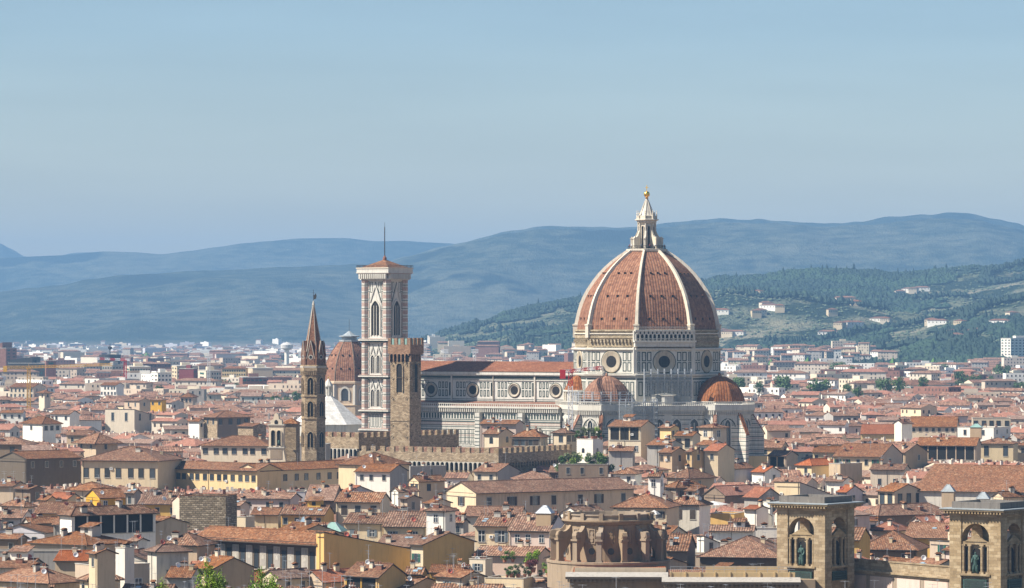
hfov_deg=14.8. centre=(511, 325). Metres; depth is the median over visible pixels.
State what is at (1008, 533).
house
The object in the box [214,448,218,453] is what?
window
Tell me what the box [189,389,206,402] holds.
house
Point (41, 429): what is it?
house
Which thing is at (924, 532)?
house
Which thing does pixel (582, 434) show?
potted shrub
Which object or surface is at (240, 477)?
window
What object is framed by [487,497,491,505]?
window
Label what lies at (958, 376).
tree
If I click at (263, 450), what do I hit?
window
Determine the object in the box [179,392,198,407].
house
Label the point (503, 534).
window
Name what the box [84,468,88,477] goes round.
window
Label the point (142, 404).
house
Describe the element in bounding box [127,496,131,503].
window
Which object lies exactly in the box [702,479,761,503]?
house
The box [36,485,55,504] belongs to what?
house
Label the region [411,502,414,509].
window
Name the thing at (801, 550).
statue
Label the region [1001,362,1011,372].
tree
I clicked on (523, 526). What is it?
house
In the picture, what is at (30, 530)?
house
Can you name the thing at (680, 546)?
house
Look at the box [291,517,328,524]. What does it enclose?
house
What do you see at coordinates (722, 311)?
hill villa
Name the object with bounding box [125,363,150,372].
apartment block
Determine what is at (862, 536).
house
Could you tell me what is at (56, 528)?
house
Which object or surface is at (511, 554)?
potted shrub
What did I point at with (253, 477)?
window
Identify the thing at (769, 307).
hill villa
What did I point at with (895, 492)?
house
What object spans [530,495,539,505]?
window
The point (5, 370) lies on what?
tower crane
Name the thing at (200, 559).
house
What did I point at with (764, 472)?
house
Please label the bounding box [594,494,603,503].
window
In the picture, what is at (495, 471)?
house
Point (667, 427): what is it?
house
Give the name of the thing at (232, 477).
window
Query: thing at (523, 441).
window
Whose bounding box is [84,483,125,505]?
house
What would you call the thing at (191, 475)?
window
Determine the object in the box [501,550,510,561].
potted shrub
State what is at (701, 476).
house
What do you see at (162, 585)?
young tree
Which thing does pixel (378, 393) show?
window
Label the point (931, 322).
hill villa
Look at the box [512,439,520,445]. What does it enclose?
window
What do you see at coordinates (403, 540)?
house
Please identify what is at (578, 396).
scaffold
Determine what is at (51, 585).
house
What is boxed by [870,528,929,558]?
house
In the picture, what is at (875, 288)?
woodland
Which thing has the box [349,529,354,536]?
window
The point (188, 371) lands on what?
apartment block
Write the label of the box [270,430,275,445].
window
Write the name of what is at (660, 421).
window
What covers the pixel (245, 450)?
window
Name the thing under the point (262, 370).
apartment block
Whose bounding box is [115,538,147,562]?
house
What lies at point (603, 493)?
house
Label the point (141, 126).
sky
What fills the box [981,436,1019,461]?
house
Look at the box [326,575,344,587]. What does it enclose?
house
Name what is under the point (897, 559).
house
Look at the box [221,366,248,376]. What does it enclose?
apartment block
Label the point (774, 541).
house
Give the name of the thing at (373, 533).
window
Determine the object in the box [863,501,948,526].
house
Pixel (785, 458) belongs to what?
house
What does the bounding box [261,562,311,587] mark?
house
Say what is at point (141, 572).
house
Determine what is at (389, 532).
window
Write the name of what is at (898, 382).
tree
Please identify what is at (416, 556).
window
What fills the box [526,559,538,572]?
potted shrub
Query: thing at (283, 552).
window
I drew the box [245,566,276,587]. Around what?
young tree
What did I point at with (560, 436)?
window
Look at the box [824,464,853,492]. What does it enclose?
house
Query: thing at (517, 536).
window
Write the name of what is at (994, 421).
house
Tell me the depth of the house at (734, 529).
958.49 m
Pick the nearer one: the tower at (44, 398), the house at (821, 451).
the house at (821, 451)
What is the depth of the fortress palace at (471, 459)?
1301.06 m
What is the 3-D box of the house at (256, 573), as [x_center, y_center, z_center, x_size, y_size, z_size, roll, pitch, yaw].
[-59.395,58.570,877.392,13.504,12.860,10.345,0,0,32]
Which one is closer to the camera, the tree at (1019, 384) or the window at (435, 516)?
the window at (435, 516)
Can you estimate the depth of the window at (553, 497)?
1120.40 m
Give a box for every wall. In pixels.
[0,549,80,570]
[854,558,948,587]
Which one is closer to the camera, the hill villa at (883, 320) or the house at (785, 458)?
the house at (785, 458)
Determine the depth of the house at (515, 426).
1347.52 m
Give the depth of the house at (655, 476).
1122.30 m
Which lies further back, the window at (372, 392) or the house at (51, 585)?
the window at (372, 392)
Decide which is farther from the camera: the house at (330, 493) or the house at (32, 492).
the house at (32, 492)
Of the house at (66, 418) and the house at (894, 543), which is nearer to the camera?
the house at (894, 543)
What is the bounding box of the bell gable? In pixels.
[267,413,286,461]
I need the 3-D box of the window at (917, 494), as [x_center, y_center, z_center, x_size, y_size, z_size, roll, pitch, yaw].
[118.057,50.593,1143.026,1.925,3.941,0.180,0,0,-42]
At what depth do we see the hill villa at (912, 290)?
6823.47 m
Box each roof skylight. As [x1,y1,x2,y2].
[327,522,347,532]
[535,505,555,525]
[940,484,955,507]
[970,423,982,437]
[976,492,990,499]
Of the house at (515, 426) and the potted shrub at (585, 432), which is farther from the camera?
the house at (515, 426)
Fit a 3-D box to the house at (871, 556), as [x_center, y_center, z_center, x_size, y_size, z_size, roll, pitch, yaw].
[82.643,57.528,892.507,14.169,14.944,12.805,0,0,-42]
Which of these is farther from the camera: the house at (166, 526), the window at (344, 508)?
the window at (344, 508)
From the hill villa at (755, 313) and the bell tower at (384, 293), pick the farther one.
the hill villa at (755, 313)
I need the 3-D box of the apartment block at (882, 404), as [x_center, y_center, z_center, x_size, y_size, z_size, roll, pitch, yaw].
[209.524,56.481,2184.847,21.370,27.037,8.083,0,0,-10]
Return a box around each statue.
[798,545,804,564]
[971,552,978,572]
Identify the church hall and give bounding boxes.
[198,434,268,462]
[910,416,959,438]
[916,464,1023,506]
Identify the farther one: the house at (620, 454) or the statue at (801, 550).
the house at (620, 454)
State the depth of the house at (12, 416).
1942.37 m
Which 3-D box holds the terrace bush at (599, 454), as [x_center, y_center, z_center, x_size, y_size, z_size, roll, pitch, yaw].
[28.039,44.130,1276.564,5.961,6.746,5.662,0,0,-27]
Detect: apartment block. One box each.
[0,342,16,367]
[8,357,44,376]
[45,357,55,376]
[102,362,124,369]
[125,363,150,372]
[151,369,171,383]
[156,361,206,364]
[172,362,197,379]
[179,365,197,378]
[198,367,221,379]
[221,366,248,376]
[239,373,266,384]
[246,364,272,376]
[564,350,572,361]
[820,389,846,391]
[870,403,902,405]
[888,363,908,369]
[891,380,950,387]
[1001,336,1023,356]
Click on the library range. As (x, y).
(707, 577)
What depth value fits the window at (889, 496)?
1137.77 m
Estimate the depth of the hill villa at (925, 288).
6853.89 m
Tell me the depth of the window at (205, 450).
1378.12 m
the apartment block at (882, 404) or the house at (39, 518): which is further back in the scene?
the apartment block at (882, 404)
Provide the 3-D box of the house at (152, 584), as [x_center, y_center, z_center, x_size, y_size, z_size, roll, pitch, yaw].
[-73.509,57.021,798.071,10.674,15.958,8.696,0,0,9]
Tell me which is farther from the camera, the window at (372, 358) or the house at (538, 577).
the window at (372, 358)
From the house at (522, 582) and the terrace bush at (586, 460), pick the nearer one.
the house at (522, 582)
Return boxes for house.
[0,408,26,423]
[0,436,38,455]
[0,449,82,486]
[0,471,26,503]
[0,496,37,512]
[0,506,31,528]
[0,522,53,541]
[0,527,29,548]
[0,545,48,573]
[0,557,79,587]
[10,383,45,397]
[13,472,46,502]
[16,584,54,587]
[20,416,62,442]
[21,502,56,525]
[26,522,132,554]
[33,497,93,516]
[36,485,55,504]
[49,410,79,426]
[51,516,58,535]
[52,489,82,501]
[53,534,90,576]
[55,498,159,547]
[63,475,116,501]
[65,427,95,445]
[71,432,123,457]
[74,548,149,583]
[75,573,124,587]
[77,446,185,489]
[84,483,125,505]
[85,378,118,382]
[85,541,118,587]
[101,382,123,395]
[105,407,154,432]
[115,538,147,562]
[115,541,133,587]
[122,580,177,587]
[123,395,150,411]
[123,482,142,504]
[128,521,149,548]
[137,488,186,515]
[142,503,190,544]
[143,534,192,583]
[149,396,167,411]
[157,530,218,564]
[165,558,202,587]
[175,460,283,489]
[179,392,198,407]
[187,415,204,438]
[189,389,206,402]
[189,552,212,564]
[194,540,257,587]
[200,410,253,438]
[236,420,267,438]
[237,495,251,515]
[237,511,254,527]
[239,458,344,489]
[243,487,302,513]
[243,559,264,587]
[250,493,282,528]
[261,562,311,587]
[278,517,350,536]
[279,496,335,526]
[285,573,301,587]
[287,482,306,501]
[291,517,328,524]
[300,443,330,460]
[304,481,341,512]
[307,562,349,587]
[307,571,348,587]
[315,521,409,570]
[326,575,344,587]
[334,489,391,526]
[335,444,411,489]
[342,483,374,491]
[342,499,387,541]
[342,559,408,587]
[353,462,408,499]
[378,530,423,547]
[382,505,425,536]
[389,483,419,505]
[398,490,422,510]
[398,569,435,587]
[404,559,428,578]
[407,463,446,501]
[407,521,477,577]
[409,462,446,478]
[422,490,452,508]
[422,500,458,535]
[428,558,472,579]
[431,570,504,587]
[433,555,487,585]
[443,477,635,515]
[455,503,470,534]
[465,502,526,531]
[469,547,492,576]
[472,461,520,480]
[472,536,549,575]
[473,501,515,550]
[479,417,524,447]
[482,424,514,447]
[485,575,536,587]
[507,501,565,548]
[510,425,550,446]
[523,574,546,587]
[534,573,549,587]
[548,461,566,477]
[550,424,577,453]
[558,463,608,477]
[559,499,603,517]
[577,438,602,462]
[607,410,655,460]
[608,442,635,475]
[609,484,681,524]
[611,465,644,484]
[645,435,683,466]
[647,464,664,496]
[653,522,687,537]
[657,443,685,471]
[658,413,680,438]
[664,464,716,488]
[665,474,706,499]
[666,532,696,569]
[667,557,689,569]
[673,427,701,450]
[673,485,713,534]
[684,444,703,470]
[695,434,723,449]
[695,548,711,567]
[696,416,729,443]
[696,532,719,551]
[696,535,776,568]
[702,437,735,481]
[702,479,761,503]
[708,511,756,541]
[710,511,743,523]
[715,562,733,565]
[734,454,754,482]
[742,484,780,506]
[742,499,770,525]
[749,455,766,469]
[750,462,781,482]
[756,519,776,538]
[762,532,776,543]
[763,497,776,524]
[764,438,788,460]
[767,446,798,469]
[773,479,832,495]
[794,453,832,476]
[812,443,840,458]
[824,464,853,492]
[829,460,861,482]
[832,438,903,469]
[832,521,871,558]
[836,480,864,505]
[854,517,877,540]
[854,549,868,558]
[860,424,893,440]
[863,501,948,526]
[867,506,879,534]
[869,455,910,486]
[870,518,907,536]
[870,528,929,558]
[870,553,879,559]
[875,478,920,504]
[878,552,909,561]
[893,416,913,440]
[897,443,928,468]
[905,517,948,557]
[906,502,946,523]
[906,540,948,565]
[917,435,981,461]
[929,539,948,558]
[941,532,971,558]
[958,424,1010,440]
[968,529,1010,538]
[971,415,1010,425]
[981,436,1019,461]
[991,485,1023,500]
[1018,438,1023,462]
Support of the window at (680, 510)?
in the house at (694, 513)
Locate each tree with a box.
[155,579,168,587]
[191,558,225,587]
[215,566,228,587]
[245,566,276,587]
[266,572,282,587]
[270,393,281,399]
[292,385,301,400]
[732,377,745,386]
[753,373,763,395]
[773,375,791,390]
[806,378,830,390]
[829,361,845,368]
[842,380,851,391]
[851,381,863,396]
[875,374,894,390]
[893,374,908,391]
[918,371,928,385]
[953,370,968,384]
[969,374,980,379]
[991,364,1007,373]
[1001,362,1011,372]
[1013,378,1023,388]
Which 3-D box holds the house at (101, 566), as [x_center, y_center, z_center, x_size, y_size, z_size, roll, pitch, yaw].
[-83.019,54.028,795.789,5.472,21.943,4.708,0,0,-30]
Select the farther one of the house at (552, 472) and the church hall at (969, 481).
the house at (552, 472)
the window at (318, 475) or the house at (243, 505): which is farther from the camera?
the window at (318, 475)
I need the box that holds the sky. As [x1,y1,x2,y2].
[0,0,1023,256]
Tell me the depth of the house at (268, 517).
1040.57 m
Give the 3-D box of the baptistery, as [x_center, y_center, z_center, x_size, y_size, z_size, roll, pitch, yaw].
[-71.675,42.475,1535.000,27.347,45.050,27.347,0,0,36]
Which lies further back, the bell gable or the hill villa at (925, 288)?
the hill villa at (925, 288)
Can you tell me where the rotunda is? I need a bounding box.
[546,510,669,587]
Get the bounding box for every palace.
[197,525,338,571]
[300,429,458,459]
[359,444,571,480]
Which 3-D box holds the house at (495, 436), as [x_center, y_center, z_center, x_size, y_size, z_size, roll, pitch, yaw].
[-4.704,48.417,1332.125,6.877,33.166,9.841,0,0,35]
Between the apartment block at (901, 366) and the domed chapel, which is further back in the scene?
the apartment block at (901, 366)
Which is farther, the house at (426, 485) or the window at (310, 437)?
the window at (310, 437)
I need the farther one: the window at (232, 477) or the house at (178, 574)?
the window at (232, 477)
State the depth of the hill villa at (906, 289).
6842.59 m
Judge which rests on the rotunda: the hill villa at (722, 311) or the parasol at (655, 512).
the parasol at (655, 512)
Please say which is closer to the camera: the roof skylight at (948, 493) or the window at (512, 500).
the roof skylight at (948, 493)
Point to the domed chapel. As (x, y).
(344, 366)
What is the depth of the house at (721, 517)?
1045.34 m
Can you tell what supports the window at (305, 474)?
in the house at (299, 474)
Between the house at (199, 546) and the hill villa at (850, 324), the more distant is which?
the hill villa at (850, 324)
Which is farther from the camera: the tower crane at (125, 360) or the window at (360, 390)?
the tower crane at (125, 360)
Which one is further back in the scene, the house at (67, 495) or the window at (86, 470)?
the window at (86, 470)
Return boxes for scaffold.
[574,391,634,404]
[619,398,657,438]
[644,369,691,401]
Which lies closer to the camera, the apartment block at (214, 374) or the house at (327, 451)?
the house at (327, 451)
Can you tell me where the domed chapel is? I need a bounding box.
[325,331,361,415]
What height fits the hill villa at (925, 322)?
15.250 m
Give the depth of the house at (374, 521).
955.54 m
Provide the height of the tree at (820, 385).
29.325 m
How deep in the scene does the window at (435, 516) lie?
935.67 m
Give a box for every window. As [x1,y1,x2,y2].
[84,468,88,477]
[94,468,99,477]
[104,468,109,477]
[116,468,120,477]
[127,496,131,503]
[128,468,132,477]
[135,578,141,582]
[138,468,143,477]
[149,468,154,478]
[189,473,193,479]
[203,448,207,453]
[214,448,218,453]
[222,448,227,453]
[227,547,231,555]
[230,475,234,480]
[232,448,236,453]
[238,475,242,481]
[240,548,244,561]
[243,448,247,453]
[250,448,254,454]
[251,475,255,481]
[254,548,258,568]
[261,448,265,454]
[267,549,272,569]
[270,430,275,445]
[276,430,281,445]
[281,550,286,568]
[283,518,287,523]
[295,551,300,567]
[301,376,303,393]
[301,400,303,415]
[301,430,303,446]
[304,473,307,480]
[306,376,314,393]
[306,400,314,415]
[306,431,314,446]
[309,551,314,570]
[316,473,320,479]
[318,376,324,393]
[318,400,324,415]
[318,430,324,446]
[339,386,349,400]
[341,505,347,515]
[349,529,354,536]
[354,505,360,511]
[359,387,361,400]
[367,530,376,536]
[370,299,380,334]
[370,354,374,372]
[370,388,374,405]
[370,505,376,511]
[376,354,380,372]
[376,388,380,405]
[388,531,397,533]
[392,299,400,334]
[395,363,402,391]
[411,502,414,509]
[412,553,419,562]
[413,362,417,391]
[425,382,437,396]
[433,514,437,522]
[449,514,452,521]
[455,526,459,532]
[458,496,463,505]
[466,382,478,397]
[472,563,481,570]
[478,530,484,541]
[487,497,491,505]
[495,530,507,542]
[507,496,516,505]
[508,382,520,397]
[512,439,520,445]
[515,534,519,541]
[518,439,526,445]
[525,534,530,542]
[527,439,534,445]
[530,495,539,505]
[539,535,543,542]
[549,383,562,398]
[551,495,556,504]
[558,435,562,442]
[577,350,582,372]
[578,494,582,503]
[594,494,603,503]
[601,350,621,373]
[621,493,625,501]
[651,479,655,486]
[653,351,675,373]
[655,418,663,436]
[655,511,664,517]
[673,418,681,430]
[679,509,681,519]
[685,439,689,447]
[689,418,698,432]
[689,509,695,519]
[701,350,712,372]
[880,493,884,503]
[887,494,891,503]
[898,494,901,502]
[907,493,910,502]
[916,493,918,502]
[938,545,945,553]
[984,446,988,455]
[1003,446,1007,456]
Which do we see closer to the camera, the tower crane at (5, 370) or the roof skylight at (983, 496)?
the roof skylight at (983, 496)
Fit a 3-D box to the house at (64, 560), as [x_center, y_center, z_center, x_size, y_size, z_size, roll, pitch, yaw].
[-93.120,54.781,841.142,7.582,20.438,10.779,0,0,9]
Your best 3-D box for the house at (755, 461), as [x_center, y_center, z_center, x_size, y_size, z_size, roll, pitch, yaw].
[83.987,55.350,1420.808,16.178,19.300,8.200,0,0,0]
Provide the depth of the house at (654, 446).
1309.98 m
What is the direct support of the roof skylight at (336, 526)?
on the house
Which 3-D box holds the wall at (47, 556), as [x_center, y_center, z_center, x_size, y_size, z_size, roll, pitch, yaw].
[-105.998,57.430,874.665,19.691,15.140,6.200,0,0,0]
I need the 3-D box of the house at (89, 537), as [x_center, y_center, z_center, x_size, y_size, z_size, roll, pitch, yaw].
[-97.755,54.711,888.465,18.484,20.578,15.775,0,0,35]
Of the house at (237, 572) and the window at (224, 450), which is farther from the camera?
the window at (224, 450)
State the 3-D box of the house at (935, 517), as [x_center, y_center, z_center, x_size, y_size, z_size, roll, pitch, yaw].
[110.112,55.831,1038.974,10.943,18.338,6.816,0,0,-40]
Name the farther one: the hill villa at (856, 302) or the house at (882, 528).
the hill villa at (856, 302)
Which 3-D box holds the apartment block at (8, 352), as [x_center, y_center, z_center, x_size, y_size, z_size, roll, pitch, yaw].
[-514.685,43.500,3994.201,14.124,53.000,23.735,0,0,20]
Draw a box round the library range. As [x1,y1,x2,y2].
[565,566,814,587]
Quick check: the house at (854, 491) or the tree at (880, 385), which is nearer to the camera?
the house at (854, 491)
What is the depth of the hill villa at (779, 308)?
5788.08 m
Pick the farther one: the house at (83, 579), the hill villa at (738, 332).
the hill villa at (738, 332)
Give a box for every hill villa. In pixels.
[716,308,729,314]
[721,330,733,337]
[733,330,745,335]
[750,309,761,317]
[753,308,766,315]
[758,301,773,307]
[760,304,776,310]
[775,304,784,312]
[818,330,836,334]
[826,308,837,316]
[833,321,846,329]
[846,321,864,328]
[850,300,861,306]
[870,317,881,321]
[880,317,891,323]
[901,287,918,292]
[909,287,917,293]
[916,286,929,291]
[924,318,936,326]
[927,319,948,326]
[953,319,966,324]
[989,319,1008,322]
[1005,311,1018,314]
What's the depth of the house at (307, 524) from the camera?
917.26 m
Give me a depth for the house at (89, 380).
2747.61 m
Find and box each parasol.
[651,510,659,524]
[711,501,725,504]
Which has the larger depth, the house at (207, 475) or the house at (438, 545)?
the house at (207, 475)
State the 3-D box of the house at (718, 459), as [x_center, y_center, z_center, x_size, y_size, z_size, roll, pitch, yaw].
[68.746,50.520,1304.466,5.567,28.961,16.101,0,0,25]
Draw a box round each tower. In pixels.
[35,388,53,410]
[179,494,236,530]
[281,342,292,364]
[283,418,300,461]
[300,290,326,460]
[356,227,412,431]
[388,338,423,446]
[767,494,864,587]
[939,499,1023,587]
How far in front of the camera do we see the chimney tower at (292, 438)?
1336.87 m
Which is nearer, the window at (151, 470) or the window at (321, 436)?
the window at (151, 470)
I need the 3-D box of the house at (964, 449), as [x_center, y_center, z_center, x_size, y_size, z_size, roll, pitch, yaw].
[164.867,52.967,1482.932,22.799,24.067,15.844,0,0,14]
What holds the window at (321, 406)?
in the bell tower at (313, 368)
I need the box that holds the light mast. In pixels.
[205,354,212,385]
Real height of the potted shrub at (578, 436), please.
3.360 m
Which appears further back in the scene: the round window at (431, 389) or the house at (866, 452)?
the round window at (431, 389)
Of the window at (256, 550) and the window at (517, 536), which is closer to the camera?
the window at (256, 550)
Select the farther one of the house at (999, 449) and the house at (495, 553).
the house at (999, 449)
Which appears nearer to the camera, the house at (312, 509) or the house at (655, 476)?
the house at (312, 509)
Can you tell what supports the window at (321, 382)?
in the bell tower at (313, 368)
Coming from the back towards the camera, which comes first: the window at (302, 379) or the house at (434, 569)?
the window at (302, 379)
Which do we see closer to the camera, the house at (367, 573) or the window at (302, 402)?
the house at (367, 573)
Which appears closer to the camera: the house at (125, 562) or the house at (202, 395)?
the house at (125, 562)
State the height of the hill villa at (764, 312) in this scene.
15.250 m
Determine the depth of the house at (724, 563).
841.66 m
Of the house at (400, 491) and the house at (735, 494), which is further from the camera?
the house at (735, 494)
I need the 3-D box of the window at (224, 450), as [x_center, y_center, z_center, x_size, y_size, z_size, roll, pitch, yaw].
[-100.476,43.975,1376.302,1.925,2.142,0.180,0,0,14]
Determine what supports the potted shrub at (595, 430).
on the house at (588, 445)
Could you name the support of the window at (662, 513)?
in the house at (666, 509)
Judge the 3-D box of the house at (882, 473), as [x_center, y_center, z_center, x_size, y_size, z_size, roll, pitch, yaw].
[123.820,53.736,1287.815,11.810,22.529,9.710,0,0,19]
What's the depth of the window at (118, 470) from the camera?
1254.79 m
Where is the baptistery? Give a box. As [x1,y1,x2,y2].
[297,377,361,435]
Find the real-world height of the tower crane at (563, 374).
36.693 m
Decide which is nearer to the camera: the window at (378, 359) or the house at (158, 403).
the window at (378, 359)
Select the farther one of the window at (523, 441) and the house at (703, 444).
the window at (523, 441)
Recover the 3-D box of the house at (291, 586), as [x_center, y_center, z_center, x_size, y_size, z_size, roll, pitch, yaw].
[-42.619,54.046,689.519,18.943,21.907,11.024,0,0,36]
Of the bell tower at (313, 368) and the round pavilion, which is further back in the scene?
the round pavilion
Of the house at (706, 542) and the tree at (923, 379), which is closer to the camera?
the house at (706, 542)
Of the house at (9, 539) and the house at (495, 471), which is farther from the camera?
the house at (495, 471)
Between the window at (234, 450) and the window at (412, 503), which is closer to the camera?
the window at (412, 503)
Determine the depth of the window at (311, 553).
874.06 m
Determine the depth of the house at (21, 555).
831.92 m
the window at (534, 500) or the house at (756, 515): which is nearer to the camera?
the house at (756, 515)
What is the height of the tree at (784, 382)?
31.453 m
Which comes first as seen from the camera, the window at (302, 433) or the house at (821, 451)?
the window at (302, 433)
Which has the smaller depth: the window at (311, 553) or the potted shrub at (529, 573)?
the potted shrub at (529, 573)
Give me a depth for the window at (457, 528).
999.43 m
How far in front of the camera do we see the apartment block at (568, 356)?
4848.93 m
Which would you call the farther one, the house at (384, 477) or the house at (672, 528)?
the house at (384, 477)
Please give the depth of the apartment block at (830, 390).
2540.33 m
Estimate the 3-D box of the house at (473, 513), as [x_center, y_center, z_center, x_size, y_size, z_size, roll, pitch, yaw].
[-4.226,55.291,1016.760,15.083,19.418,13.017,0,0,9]
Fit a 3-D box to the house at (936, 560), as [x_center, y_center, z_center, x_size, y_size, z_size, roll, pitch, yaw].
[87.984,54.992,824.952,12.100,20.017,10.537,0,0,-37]
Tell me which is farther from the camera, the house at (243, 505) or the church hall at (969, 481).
the church hall at (969, 481)
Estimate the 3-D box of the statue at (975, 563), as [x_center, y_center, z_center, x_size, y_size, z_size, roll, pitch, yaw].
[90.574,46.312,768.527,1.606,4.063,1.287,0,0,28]
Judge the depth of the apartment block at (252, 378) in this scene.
3100.50 m
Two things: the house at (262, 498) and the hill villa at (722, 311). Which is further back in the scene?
the hill villa at (722, 311)
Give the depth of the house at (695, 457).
1297.06 m
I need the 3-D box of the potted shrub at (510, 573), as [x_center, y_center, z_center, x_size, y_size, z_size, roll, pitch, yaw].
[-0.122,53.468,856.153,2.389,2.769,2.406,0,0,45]
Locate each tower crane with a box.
[3,363,112,408]
[94,357,129,378]
[560,366,601,429]
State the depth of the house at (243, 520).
1006.71 m
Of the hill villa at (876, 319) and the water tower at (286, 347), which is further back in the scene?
the hill villa at (876, 319)
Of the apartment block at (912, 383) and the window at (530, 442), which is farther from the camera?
the apartment block at (912, 383)
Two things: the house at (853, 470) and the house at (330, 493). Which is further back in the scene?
the house at (853, 470)
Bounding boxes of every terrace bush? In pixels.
[554,455,568,470]
[557,455,565,464]
[563,451,577,463]
[569,452,582,463]
[583,456,590,463]
[586,453,596,463]
[594,452,602,463]
[596,456,607,463]
[601,456,614,470]
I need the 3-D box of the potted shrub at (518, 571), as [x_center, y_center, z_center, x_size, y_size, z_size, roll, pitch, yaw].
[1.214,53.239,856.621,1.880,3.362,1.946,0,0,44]
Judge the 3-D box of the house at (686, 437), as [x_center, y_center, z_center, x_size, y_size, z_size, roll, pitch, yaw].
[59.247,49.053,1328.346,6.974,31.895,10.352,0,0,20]
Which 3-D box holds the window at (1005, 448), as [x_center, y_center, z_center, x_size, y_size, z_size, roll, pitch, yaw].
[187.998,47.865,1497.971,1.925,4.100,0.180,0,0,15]
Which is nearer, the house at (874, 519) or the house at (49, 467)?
the house at (874, 519)
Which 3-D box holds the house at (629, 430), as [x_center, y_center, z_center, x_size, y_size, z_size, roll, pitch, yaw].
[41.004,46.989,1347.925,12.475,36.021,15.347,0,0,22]
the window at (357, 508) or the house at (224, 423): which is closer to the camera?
the window at (357, 508)
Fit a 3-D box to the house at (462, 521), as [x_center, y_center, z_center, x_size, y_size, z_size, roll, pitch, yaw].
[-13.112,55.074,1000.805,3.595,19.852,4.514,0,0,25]
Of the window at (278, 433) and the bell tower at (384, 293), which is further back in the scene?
the bell tower at (384, 293)
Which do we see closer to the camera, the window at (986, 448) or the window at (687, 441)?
the window at (687, 441)
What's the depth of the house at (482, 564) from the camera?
875.23 m
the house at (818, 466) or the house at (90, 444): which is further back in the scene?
the house at (90, 444)
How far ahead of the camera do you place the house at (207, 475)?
1255.78 m
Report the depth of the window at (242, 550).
888.70 m
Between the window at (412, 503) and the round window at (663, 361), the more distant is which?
the round window at (663, 361)
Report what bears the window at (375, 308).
in the bell tower at (384, 293)
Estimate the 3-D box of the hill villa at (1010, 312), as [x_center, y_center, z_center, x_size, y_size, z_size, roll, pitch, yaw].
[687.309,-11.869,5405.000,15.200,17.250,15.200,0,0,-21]
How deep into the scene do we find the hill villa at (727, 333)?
5610.15 m
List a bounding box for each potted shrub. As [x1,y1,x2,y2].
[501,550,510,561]
[506,566,514,577]
[509,550,515,561]
[513,562,522,577]
[521,566,528,576]
[523,552,532,565]
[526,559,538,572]
[526,566,532,576]
[529,549,540,565]
[575,430,581,438]
[580,428,584,438]
[582,426,589,438]
[589,428,594,438]
[593,426,599,438]
[597,430,604,439]
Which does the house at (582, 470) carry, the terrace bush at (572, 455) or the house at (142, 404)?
the terrace bush at (572, 455)
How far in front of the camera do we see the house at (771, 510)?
1070.61 m
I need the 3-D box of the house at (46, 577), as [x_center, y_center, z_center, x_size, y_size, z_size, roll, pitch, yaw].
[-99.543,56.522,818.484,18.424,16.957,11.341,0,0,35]
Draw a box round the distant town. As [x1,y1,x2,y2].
[0,334,1023,551]
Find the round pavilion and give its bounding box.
[99,346,120,369]
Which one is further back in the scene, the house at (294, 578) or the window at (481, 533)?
the window at (481, 533)
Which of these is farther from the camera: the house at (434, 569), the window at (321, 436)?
the window at (321, 436)
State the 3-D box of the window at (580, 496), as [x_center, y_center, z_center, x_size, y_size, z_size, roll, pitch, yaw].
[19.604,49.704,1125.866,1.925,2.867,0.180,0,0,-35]
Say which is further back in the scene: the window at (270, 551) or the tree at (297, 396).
the tree at (297, 396)
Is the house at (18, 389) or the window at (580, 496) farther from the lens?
the house at (18, 389)
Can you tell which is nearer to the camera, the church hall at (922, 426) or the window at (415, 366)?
the window at (415, 366)
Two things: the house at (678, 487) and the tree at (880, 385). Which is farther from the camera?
the tree at (880, 385)
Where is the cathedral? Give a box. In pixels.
[421,185,764,463]
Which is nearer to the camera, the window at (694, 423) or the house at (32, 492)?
the house at (32, 492)
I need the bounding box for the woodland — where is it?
[57,258,1023,365]
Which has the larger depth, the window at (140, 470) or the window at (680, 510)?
the window at (140, 470)
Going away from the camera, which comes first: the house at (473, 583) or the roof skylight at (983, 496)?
the house at (473, 583)
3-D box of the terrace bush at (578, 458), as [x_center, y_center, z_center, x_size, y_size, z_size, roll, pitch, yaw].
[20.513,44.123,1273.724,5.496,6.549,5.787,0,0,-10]
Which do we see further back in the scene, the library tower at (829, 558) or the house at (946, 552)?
the house at (946, 552)
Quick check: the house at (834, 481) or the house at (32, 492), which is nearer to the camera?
the house at (32, 492)
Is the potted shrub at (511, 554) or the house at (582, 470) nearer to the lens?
the potted shrub at (511, 554)
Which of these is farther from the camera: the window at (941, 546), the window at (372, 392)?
the window at (372, 392)
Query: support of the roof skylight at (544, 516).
on the house at (523, 526)
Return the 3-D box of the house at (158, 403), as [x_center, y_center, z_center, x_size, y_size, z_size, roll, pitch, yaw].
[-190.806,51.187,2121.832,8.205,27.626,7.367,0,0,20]
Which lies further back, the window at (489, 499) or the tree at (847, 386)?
the tree at (847, 386)
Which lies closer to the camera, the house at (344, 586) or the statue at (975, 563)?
the house at (344, 586)

